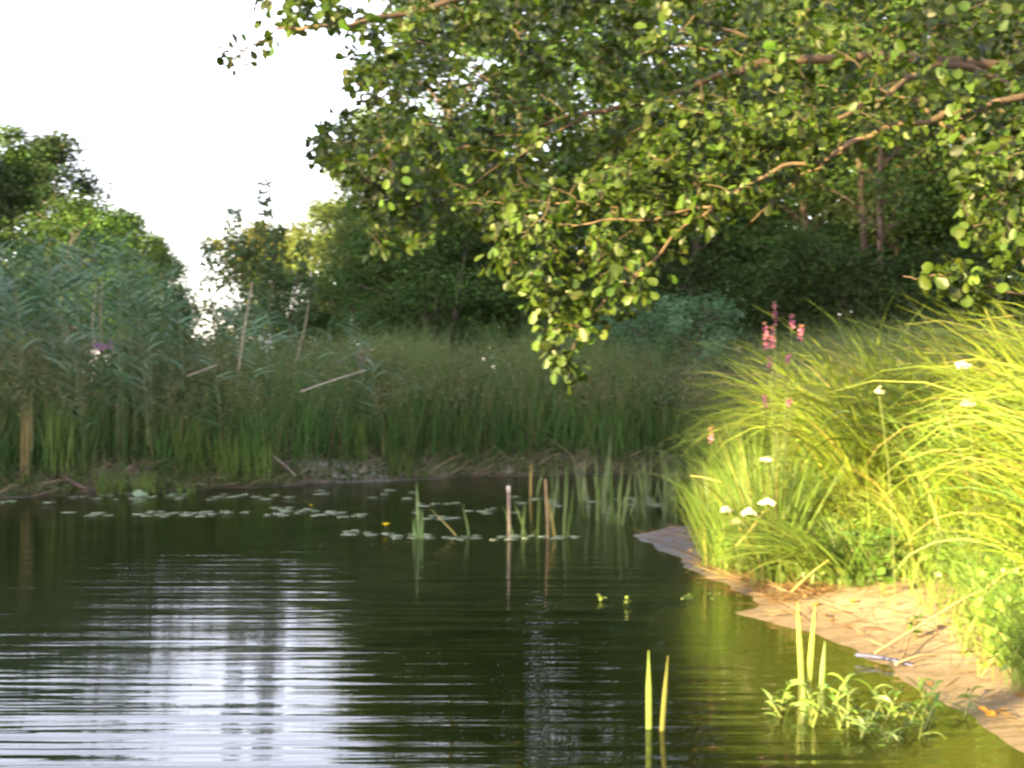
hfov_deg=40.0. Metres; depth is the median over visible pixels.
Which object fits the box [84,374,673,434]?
meadow grass
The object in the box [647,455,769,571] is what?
sedge tussock
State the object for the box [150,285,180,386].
reed
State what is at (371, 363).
reed
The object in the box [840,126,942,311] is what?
tree
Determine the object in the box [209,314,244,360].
reed
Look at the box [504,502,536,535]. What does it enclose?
bulrush
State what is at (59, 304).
reed
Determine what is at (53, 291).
reed
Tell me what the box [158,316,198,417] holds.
reed
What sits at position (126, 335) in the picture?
reed
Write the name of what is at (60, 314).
reed
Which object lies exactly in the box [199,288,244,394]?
reed
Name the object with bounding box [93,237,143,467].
reed
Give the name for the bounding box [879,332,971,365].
sedge tussock
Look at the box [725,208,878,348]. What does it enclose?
bush
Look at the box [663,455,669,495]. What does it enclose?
bulrush
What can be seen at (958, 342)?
sedge tussock
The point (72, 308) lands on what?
reed
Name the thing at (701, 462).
sedge tussock
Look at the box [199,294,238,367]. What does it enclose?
reed
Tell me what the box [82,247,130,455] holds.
reed
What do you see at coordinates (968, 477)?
sedge tussock
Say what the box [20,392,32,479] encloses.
wooden post
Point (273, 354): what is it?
reed
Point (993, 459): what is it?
sedge tussock
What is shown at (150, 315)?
reed
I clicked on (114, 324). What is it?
reed
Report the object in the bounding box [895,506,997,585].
sedge tussock
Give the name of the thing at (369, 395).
reed
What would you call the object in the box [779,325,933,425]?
sedge tussock
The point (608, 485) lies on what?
bulrush
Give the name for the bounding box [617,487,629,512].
bulrush
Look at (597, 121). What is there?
tree
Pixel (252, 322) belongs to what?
reed
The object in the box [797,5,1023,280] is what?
tree
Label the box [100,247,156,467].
reed
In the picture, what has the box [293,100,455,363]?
tree
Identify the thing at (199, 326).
reed
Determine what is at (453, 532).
bulrush
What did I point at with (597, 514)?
bulrush
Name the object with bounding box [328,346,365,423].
reed
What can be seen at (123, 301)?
reed
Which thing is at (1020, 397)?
sedge tussock
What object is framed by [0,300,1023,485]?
bank grass
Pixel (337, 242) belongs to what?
bush
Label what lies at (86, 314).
reed
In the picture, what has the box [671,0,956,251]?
tree
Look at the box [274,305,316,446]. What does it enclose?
reed
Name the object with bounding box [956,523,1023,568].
sedge tussock
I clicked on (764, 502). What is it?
umbel flower
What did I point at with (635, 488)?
bulrush
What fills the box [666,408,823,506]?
sedge tussock
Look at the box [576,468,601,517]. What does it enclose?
bulrush
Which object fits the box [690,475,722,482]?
dry stalk
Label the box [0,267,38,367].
reed
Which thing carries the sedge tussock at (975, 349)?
on the ground at (936, 668)
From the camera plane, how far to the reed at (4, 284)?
21.99 m
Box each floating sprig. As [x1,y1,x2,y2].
[681,592,692,599]
[706,590,719,599]
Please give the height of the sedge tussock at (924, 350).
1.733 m
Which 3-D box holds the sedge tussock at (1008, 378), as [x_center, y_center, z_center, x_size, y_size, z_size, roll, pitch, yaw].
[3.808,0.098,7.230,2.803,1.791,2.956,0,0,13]
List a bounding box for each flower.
[84,341,112,464]
[259,332,271,445]
[359,345,368,479]
[721,506,742,585]
[729,518,752,591]
[741,507,763,589]
[758,497,782,587]
[760,457,782,601]
[875,386,895,612]
[955,361,977,578]
[961,400,983,603]
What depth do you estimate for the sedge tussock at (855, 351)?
16.45 m
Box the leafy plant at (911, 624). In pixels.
[905,614,923,638]
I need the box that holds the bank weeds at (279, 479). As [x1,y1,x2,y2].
[0,404,729,497]
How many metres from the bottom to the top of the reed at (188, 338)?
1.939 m
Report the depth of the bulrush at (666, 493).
15.47 m
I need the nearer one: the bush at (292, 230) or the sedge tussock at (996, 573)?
the sedge tussock at (996, 573)
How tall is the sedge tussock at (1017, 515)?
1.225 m
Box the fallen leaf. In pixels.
[978,706,996,715]
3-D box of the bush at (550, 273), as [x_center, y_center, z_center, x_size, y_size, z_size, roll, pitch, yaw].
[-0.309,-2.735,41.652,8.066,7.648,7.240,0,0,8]
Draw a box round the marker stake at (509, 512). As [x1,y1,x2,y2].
[507,486,510,537]
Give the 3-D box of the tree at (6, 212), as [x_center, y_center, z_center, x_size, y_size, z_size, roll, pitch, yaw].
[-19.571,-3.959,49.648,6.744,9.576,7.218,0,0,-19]
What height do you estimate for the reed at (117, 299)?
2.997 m
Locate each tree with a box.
[0,118,58,326]
[0,154,37,344]
[0,154,79,305]
[1,121,161,362]
[1,196,141,353]
[82,197,197,352]
[119,226,202,349]
[213,0,1023,394]
[272,187,374,373]
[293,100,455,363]
[310,0,563,342]
[310,0,682,374]
[428,109,495,365]
[499,0,699,352]
[545,104,672,356]
[546,0,834,341]
[591,0,913,314]
[657,107,826,342]
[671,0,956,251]
[703,6,926,271]
[704,32,980,277]
[727,0,1003,312]
[730,0,999,334]
[734,1,938,318]
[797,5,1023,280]
[835,0,1023,314]
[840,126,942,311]
[853,7,1023,316]
[891,0,1023,336]
[910,23,1023,270]
[962,76,1023,328]
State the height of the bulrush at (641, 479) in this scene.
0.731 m
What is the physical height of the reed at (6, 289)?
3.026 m
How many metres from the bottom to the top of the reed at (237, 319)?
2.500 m
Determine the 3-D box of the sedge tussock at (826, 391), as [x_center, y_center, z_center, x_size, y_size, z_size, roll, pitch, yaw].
[2.897,0.265,11.164,2.601,1.689,2.883,0,0,9]
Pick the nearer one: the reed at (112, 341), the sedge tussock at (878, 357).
the sedge tussock at (878, 357)
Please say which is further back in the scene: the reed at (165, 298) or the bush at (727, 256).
the bush at (727, 256)
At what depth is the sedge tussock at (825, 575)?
9.29 m
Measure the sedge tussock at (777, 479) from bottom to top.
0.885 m
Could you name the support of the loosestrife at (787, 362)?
on the ground at (936, 668)
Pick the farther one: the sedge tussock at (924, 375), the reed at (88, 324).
the reed at (88, 324)
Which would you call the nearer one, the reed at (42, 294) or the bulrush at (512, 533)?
the bulrush at (512, 533)
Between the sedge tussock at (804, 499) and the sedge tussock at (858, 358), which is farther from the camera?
the sedge tussock at (858, 358)
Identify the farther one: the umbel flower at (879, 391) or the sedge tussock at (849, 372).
the sedge tussock at (849, 372)
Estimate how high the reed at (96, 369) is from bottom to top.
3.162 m
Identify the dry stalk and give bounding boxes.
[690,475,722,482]
[791,560,828,591]
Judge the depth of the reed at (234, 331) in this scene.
20.83 m
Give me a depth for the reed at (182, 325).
21.19 m
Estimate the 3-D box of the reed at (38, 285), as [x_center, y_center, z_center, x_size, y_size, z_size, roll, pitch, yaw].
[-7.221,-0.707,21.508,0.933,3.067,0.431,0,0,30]
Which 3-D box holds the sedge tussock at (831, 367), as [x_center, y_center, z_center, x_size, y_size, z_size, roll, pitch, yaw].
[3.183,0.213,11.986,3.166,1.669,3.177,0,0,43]
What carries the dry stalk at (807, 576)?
on the leaf litter
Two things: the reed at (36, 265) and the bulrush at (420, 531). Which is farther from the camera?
the reed at (36, 265)
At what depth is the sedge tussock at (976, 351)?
10.65 m
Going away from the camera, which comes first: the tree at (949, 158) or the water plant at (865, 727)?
the water plant at (865, 727)
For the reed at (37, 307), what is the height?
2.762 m
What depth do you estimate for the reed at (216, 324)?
20.69 m
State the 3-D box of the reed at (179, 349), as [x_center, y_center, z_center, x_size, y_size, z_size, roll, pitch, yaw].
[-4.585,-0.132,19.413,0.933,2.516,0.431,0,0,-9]
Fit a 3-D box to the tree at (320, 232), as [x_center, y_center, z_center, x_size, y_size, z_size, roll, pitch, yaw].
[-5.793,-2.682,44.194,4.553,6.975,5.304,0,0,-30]
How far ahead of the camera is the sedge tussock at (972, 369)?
8.41 m
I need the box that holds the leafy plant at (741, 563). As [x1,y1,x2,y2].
[719,540,748,574]
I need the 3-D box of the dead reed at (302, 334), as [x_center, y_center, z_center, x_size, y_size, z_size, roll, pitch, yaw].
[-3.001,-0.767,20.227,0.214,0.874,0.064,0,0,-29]
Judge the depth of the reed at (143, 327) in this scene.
19.47 m
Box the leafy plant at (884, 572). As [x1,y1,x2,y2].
[840,526,907,596]
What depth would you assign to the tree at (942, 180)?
34.97 m
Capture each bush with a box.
[0,173,176,385]
[92,234,213,378]
[175,214,296,348]
[228,258,357,387]
[231,216,329,353]
[274,214,413,386]
[307,211,471,375]
[312,144,567,393]
[368,203,558,386]
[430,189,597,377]
[460,163,670,386]
[544,197,685,360]
[614,168,821,332]
[657,221,858,353]
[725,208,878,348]
[766,200,955,337]
[812,148,1022,344]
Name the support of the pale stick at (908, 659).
on the ground at (936, 668)
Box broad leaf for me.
[132,489,147,495]
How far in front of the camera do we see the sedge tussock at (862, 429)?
10.01 m
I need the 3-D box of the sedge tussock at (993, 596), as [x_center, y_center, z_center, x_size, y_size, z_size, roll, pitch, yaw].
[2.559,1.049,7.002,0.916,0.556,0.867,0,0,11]
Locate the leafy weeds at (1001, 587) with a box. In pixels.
[701,473,1023,692]
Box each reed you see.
[0,233,42,371]
[0,239,25,423]
[0,241,19,386]
[0,245,37,377]
[0,245,40,386]
[0,246,20,343]
[0,246,44,404]
[0,247,22,343]
[0,248,29,335]
[0,251,20,340]
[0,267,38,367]
[0,277,46,407]
[0,278,21,410]
[0,278,43,399]
[0,290,18,348]
[0,292,26,388]
[1,243,36,345]
[5,277,50,342]
[6,232,53,337]
[9,265,46,337]
[10,228,55,349]
[11,241,49,386]
[15,255,59,389]
[16,239,50,376]
[16,241,60,347]
[16,247,71,381]
[19,253,56,350]
[20,251,44,354]
[23,239,49,355]
[23,262,77,413]
[24,233,70,381]
[24,245,78,382]
[25,270,81,415]
[27,268,62,373]
[29,238,71,400]
[30,240,62,334]
[31,267,89,429]
[34,256,61,393]
[35,246,88,426]
[35,253,78,379]
[38,245,84,368]
[38,270,94,421]
[45,276,74,352]
[46,239,98,404]
[49,244,79,356]
[49,257,98,425]
[50,238,75,356]
[50,315,98,471]
[52,232,99,437]
[55,225,97,424]
[55,259,97,420]
[56,242,107,440]
[57,233,100,382]
[57,248,91,376]
[59,233,102,430]
[60,222,105,413]
[61,248,88,372]
[63,226,122,440]
[67,224,116,383]
[67,255,113,428]
[68,236,124,459]
[74,226,120,459]
[75,255,111,382]
[80,235,124,371]
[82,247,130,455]
[82,273,137,439]
[85,229,147,423]
[87,229,140,451]
[89,242,128,435]
[89,251,142,463]
[90,236,123,394]
[92,290,95,355]
[93,230,136,462]
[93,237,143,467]
[95,243,136,414]
[99,238,144,396]
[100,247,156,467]
[100,280,102,341]
[102,271,142,428]
[103,295,152,369]
[106,280,165,464]
[107,238,155,391]
[108,240,137,371]
[108,256,147,424]
[108,264,159,435]
[111,250,167,466]
[112,270,150,400]
[116,266,159,389]
[116,297,174,465]
[117,254,162,412]
[117,279,168,465]
[120,249,172,445]
[122,244,165,366]
[123,245,166,396]
[124,299,167,466]
[125,266,174,454]
[127,243,160,369]
[130,292,166,404]
[132,278,174,456]
[135,264,165,393]
[136,267,163,398]
[138,262,192,456]
[141,262,178,355]
[149,261,193,414]
[149,278,187,352]
[150,283,206,432]
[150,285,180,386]
[151,263,192,411]
[152,279,191,402]
[154,248,177,443]
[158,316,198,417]
[160,293,203,458]
[161,296,198,364]
[162,286,199,404]
[163,319,204,403]
[169,312,211,406]
[171,287,211,352]
[173,290,213,348]
[175,313,212,387]
[179,304,209,399]
[180,306,213,391]
[183,276,213,356]
[187,364,217,375]
[188,307,217,344]
[190,348,234,461]
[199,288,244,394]
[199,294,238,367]
[201,292,232,379]
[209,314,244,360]
[215,295,253,381]
[216,286,253,368]
[216,294,251,408]
[218,279,261,361]
[223,289,268,358]
[224,299,256,363]
[231,343,274,438]
[236,282,276,428]
[237,282,252,369]
[243,283,280,361]
[243,310,270,355]
[247,286,284,409]
[248,287,288,428]
[251,310,293,442]
[272,314,309,406]
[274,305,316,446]
[296,302,308,360]
[296,330,347,452]
[301,363,331,447]
[301,370,364,391]
[307,313,351,431]
[328,309,369,450]
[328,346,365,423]
[336,311,370,411]
[338,310,376,420]
[345,322,377,442]
[346,355,385,458]
[350,318,393,455]
[355,347,388,457]
[391,367,424,434]
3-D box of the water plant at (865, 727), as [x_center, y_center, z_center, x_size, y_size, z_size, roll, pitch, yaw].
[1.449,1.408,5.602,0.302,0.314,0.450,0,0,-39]
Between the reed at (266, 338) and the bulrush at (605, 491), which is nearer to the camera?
the bulrush at (605, 491)
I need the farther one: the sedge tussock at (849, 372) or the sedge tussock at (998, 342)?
the sedge tussock at (849, 372)
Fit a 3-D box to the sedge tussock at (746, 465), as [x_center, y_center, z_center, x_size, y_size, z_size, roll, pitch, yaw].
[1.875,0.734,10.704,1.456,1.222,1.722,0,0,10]
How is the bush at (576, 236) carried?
on the ground at (936, 668)
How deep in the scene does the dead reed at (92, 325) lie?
19.50 m
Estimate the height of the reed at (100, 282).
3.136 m
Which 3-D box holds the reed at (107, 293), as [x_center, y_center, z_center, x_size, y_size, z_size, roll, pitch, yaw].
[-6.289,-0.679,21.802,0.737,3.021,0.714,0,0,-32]
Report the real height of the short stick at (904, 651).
0.188 m
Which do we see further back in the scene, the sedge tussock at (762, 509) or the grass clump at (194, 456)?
the grass clump at (194, 456)
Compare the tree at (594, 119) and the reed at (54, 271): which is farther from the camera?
the tree at (594, 119)
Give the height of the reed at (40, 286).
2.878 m
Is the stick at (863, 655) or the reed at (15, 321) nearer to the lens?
the stick at (863, 655)
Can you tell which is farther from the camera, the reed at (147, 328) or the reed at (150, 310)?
the reed at (150, 310)
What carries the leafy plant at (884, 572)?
on the ground at (936, 668)
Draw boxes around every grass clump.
[30,395,83,477]
[86,468,134,496]
[119,472,174,494]
[162,480,201,494]
[166,417,224,478]
[203,422,250,484]
[239,439,273,485]
[324,408,380,462]
[383,443,419,479]
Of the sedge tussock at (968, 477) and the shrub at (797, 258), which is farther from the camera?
the shrub at (797, 258)
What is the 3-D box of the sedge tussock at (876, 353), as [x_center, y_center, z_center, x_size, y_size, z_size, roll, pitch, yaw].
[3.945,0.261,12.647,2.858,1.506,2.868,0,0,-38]
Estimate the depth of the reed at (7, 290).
22.33 m
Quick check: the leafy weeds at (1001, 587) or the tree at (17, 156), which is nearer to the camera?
the leafy weeds at (1001, 587)
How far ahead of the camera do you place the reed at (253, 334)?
20.38 m
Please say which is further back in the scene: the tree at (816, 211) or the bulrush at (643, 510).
the tree at (816, 211)
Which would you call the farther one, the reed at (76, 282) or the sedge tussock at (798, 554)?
the reed at (76, 282)
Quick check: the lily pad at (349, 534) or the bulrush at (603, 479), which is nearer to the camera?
the lily pad at (349, 534)
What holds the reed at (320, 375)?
on the ground at (936, 668)
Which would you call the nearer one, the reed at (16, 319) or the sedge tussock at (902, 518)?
the sedge tussock at (902, 518)
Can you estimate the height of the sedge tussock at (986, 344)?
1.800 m
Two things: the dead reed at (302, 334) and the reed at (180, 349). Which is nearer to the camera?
the reed at (180, 349)
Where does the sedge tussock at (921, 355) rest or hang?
on the ground at (936, 668)
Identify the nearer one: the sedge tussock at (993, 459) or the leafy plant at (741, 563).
the sedge tussock at (993, 459)
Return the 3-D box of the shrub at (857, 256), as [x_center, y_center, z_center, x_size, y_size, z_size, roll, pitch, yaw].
[5.662,-0.775,25.962,5.652,3.903,5.303,0,0,22]
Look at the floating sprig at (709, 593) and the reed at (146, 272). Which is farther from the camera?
the reed at (146, 272)
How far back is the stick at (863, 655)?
7.01 m
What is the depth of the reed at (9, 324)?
19.95 m
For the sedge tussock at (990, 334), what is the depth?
11.38 m
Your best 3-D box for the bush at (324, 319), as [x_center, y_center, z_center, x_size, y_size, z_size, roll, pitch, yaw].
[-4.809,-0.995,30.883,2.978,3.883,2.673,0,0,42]
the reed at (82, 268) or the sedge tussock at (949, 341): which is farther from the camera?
the reed at (82, 268)
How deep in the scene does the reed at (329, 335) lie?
21.94 m
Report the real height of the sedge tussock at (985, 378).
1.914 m
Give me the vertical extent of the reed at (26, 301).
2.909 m
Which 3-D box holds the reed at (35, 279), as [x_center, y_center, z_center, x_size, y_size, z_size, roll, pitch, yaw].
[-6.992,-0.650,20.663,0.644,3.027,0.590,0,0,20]
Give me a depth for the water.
7.50 m
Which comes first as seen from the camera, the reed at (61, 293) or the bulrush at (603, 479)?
the bulrush at (603, 479)
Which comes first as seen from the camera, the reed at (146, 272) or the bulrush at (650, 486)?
the bulrush at (650, 486)
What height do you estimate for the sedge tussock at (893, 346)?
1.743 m
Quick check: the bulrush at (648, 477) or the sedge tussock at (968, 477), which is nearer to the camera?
the sedge tussock at (968, 477)
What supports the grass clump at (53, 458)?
on the ground at (936, 668)
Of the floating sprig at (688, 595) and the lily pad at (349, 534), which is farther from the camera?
the lily pad at (349, 534)
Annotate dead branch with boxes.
[58,472,88,490]
[272,455,296,476]
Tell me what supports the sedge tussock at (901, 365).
on the ground at (936, 668)
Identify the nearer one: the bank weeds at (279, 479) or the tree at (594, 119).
the bank weeds at (279, 479)
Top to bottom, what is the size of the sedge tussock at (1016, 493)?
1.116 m
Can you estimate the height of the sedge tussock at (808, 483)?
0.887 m
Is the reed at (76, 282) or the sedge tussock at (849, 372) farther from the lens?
the reed at (76, 282)
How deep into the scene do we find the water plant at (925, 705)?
5.86 m
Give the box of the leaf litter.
[628,520,1023,733]
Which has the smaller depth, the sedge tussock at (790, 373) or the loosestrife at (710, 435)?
the loosestrife at (710, 435)
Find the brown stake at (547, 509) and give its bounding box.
[544,479,548,537]
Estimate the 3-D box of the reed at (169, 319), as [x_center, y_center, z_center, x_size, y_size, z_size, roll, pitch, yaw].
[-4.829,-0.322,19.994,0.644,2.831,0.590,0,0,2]
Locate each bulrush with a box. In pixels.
[413,481,423,538]
[435,506,469,535]
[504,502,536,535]
[513,501,539,536]
[530,463,543,494]
[548,456,566,501]
[548,485,572,537]
[549,466,557,520]
[566,464,573,507]
[574,459,583,500]
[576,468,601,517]
[579,454,586,496]
[593,455,608,513]
[593,459,614,507]
[596,459,606,501]
[596,483,598,520]
[602,459,631,524]
[607,432,611,491]
[608,485,631,520]
[609,481,619,521]
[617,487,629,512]
[618,476,639,513]
[623,482,639,520]
[634,460,645,513]
[636,463,645,518]
[641,466,643,499]
[642,459,648,491]
[643,457,651,490]
[644,464,663,505]
[646,650,667,730]
[655,465,689,510]
[660,445,672,494]
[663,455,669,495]
[664,486,679,516]
[665,460,679,500]
[665,464,674,500]
[797,602,824,683]
[801,678,806,714]
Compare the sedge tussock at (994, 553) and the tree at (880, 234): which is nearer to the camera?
the sedge tussock at (994, 553)
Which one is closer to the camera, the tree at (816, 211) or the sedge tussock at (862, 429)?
the sedge tussock at (862, 429)
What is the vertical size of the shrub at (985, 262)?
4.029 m
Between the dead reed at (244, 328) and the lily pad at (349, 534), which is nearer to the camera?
the lily pad at (349, 534)
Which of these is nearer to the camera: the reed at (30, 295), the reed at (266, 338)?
the reed at (266, 338)
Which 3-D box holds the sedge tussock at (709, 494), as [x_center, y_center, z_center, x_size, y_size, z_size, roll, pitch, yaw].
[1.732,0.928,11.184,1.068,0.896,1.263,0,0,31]
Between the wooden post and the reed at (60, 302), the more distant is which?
the reed at (60, 302)
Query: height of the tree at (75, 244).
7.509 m
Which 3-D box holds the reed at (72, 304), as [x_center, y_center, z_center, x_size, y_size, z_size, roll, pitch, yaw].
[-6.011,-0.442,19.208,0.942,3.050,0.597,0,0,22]
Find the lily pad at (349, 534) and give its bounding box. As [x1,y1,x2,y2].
[341,533,357,534]
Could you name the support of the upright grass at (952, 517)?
on the ground at (936, 668)
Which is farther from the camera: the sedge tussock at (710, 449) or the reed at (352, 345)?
the reed at (352, 345)
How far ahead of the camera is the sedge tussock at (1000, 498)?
5.43 m
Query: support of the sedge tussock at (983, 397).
on the ground at (936, 668)
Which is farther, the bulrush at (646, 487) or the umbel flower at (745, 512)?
the bulrush at (646, 487)
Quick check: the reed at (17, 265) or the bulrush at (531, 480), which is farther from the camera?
the reed at (17, 265)
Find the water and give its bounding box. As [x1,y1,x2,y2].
[0,474,1023,767]
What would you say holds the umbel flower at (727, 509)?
on the ground at (936, 668)
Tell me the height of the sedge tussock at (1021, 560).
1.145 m
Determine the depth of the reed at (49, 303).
20.47 m
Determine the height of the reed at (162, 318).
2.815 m
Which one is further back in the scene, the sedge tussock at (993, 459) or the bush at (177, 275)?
the bush at (177, 275)
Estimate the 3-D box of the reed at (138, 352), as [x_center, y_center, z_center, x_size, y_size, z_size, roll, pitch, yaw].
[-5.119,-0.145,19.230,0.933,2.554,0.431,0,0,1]
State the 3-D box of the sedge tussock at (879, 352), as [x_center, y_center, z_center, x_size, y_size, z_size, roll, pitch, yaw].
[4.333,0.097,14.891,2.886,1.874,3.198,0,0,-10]
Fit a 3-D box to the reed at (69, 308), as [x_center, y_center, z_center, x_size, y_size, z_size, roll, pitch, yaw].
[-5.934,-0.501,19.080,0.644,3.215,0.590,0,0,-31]
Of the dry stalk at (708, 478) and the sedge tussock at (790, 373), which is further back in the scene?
the sedge tussock at (790, 373)
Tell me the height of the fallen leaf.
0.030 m
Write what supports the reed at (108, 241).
on the ground at (936, 668)
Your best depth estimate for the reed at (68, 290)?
22.06 m
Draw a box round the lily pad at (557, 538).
[549,537,565,538]
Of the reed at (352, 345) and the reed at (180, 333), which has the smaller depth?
the reed at (180, 333)
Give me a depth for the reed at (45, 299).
19.90 m
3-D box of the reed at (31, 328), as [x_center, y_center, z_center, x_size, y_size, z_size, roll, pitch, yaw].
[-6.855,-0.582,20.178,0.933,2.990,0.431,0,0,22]
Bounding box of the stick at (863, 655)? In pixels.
[855,653,914,666]
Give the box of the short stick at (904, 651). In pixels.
[900,604,923,659]
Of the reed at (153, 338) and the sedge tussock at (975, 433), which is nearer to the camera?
the sedge tussock at (975, 433)
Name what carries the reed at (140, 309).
on the ground at (936, 668)
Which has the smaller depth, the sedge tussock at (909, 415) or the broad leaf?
the sedge tussock at (909, 415)
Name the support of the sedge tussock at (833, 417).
on the ground at (936, 668)
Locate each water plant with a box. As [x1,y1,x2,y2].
[761,673,858,726]
[817,676,982,733]
[824,690,945,742]
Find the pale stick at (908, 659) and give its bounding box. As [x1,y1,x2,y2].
[895,654,939,664]
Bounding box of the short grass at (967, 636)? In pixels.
[669,503,1023,693]
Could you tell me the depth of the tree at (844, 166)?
43.87 m
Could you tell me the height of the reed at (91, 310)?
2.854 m
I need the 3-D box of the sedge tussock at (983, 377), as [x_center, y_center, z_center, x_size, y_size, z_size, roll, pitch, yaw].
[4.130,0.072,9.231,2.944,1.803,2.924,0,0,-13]
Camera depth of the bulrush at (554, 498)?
14.41 m
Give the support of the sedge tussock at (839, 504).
on the ground at (936, 668)
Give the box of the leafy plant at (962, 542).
[952,537,988,575]
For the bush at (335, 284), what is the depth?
42.80 m
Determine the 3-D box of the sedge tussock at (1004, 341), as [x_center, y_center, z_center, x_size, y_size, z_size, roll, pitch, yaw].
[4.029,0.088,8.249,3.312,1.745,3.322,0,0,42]
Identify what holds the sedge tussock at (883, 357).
on the ground at (936, 668)
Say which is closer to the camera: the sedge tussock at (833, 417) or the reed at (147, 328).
the sedge tussock at (833, 417)
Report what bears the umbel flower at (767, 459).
on the ground at (936, 668)
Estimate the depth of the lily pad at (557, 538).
12.70 m
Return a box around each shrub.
[470,259,711,384]
[552,288,764,438]
[628,237,857,386]
[655,230,958,389]
[684,228,1023,360]
[845,228,1023,343]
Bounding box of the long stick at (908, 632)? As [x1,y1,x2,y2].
[874,573,1019,653]
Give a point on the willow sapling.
(263, 278)
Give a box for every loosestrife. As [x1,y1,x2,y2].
[703,427,716,531]
[762,393,794,582]
[763,301,803,518]
[767,353,792,515]
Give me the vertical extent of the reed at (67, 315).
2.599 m
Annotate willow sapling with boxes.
[194,178,324,400]
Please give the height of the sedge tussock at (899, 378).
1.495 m
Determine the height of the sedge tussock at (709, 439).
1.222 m
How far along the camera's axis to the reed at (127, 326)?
21.23 m
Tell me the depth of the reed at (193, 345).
20.04 m
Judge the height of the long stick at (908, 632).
0.443 m
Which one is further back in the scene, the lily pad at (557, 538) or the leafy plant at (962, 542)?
the lily pad at (557, 538)
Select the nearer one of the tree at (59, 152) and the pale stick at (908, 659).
the pale stick at (908, 659)
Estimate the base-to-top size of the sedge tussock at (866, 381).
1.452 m
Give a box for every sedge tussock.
[640,411,795,488]
[646,414,866,587]
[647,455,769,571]
[648,411,793,487]
[649,348,889,491]
[653,409,812,498]
[653,456,745,553]
[655,413,770,476]
[655,462,816,575]
[662,449,767,547]
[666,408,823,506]
[667,402,857,560]
[668,451,741,507]
[671,335,857,464]
[671,406,764,472]
[672,294,1023,498]
[677,310,975,472]
[683,334,977,487]
[688,494,852,576]
[693,309,1020,527]
[697,314,949,442]
[699,412,786,462]
[702,336,948,414]
[704,304,979,431]
[707,411,809,482]
[712,314,973,483]
[713,323,1012,450]
[713,460,875,566]
[715,299,1023,487]
[715,415,902,526]
[721,448,837,505]
[723,342,911,403]
[724,310,1019,438]
[736,308,965,404]
[743,297,1023,431]
[747,444,870,516]
[750,326,993,460]
[751,320,966,408]
[763,319,1021,415]
[763,350,1008,487]
[764,344,1001,439]
[765,297,1021,444]
[766,321,963,409]
[766,510,878,586]
[767,449,930,552]
[771,330,964,418]
[775,311,989,392]
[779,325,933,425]
[785,306,1020,376]
[789,335,1014,461]
[792,455,966,570]
[794,505,925,588]
[795,293,1023,469]
[799,293,1021,408]
[800,321,1012,500]
[805,323,969,376]
[808,334,923,396]
[813,325,981,463]
[813,459,1000,580]
[820,227,1023,570]
[826,323,928,372]
[827,368,1017,538]
[829,254,1023,469]
[829,333,942,391]
[838,308,1015,396]
[840,325,999,388]
[846,375,1023,521]
[847,298,1023,405]
[848,298,1023,518]
[856,324,1012,450]
[860,322,974,368]
[863,271,1023,482]
[864,244,1023,497]
[864,392,1023,557]
[869,373,1021,463]
[869,418,1023,547]
[872,260,1023,459]
[877,303,1023,542]
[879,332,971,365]
[883,329,1023,605]
[888,316,1023,422]
[894,304,1023,501]
[894,471,1023,588]
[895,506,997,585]
[897,268,1023,540]
[900,315,1014,361]
[900,403,1023,566]
[901,303,1023,450]
[915,283,1023,491]
[916,527,1023,621]
[917,412,1023,520]
[918,318,1023,444]
[918,383,1023,490]
[922,323,1019,398]
[923,521,1016,595]
[932,557,1023,638]
[934,439,1023,636]
[936,271,1023,449]
[938,282,1021,379]
[938,580,1023,691]
[940,287,1023,445]
[948,543,1023,594]
[949,301,1023,413]
[952,470,1023,624]
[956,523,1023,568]
[978,290,1023,468]
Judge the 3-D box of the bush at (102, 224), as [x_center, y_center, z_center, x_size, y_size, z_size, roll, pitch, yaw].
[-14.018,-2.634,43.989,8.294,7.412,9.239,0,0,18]
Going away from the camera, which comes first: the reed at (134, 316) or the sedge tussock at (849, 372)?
the sedge tussock at (849, 372)
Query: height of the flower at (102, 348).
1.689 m
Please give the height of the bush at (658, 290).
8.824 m
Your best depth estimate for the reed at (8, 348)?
19.31 m
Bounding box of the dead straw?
[0,434,712,496]
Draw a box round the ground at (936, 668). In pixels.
[0,412,1023,751]
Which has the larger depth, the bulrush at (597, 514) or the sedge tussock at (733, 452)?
the bulrush at (597, 514)
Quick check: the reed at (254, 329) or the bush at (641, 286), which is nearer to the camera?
the reed at (254, 329)
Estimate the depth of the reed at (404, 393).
21.51 m
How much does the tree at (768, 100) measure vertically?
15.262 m
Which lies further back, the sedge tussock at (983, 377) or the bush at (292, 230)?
the bush at (292, 230)
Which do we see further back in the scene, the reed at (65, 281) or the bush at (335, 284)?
the bush at (335, 284)
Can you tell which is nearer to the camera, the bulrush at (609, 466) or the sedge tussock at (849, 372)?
the sedge tussock at (849, 372)
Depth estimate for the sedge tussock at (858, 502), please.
9.41 m
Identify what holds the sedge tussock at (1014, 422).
on the ground at (936, 668)
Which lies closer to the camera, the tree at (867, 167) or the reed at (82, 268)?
the reed at (82, 268)
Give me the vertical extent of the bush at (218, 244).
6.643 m
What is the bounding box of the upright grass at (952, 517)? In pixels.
[708,416,1023,651]
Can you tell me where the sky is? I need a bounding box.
[0,0,1009,360]
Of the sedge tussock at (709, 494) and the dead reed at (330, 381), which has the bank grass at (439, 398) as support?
the dead reed at (330, 381)
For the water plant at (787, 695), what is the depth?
5.93 m
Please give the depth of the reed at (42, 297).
20.26 m
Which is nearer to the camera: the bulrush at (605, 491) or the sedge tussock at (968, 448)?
the sedge tussock at (968, 448)
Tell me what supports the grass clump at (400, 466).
on the ground at (936, 668)
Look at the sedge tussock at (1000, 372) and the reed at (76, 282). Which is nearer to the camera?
the sedge tussock at (1000, 372)

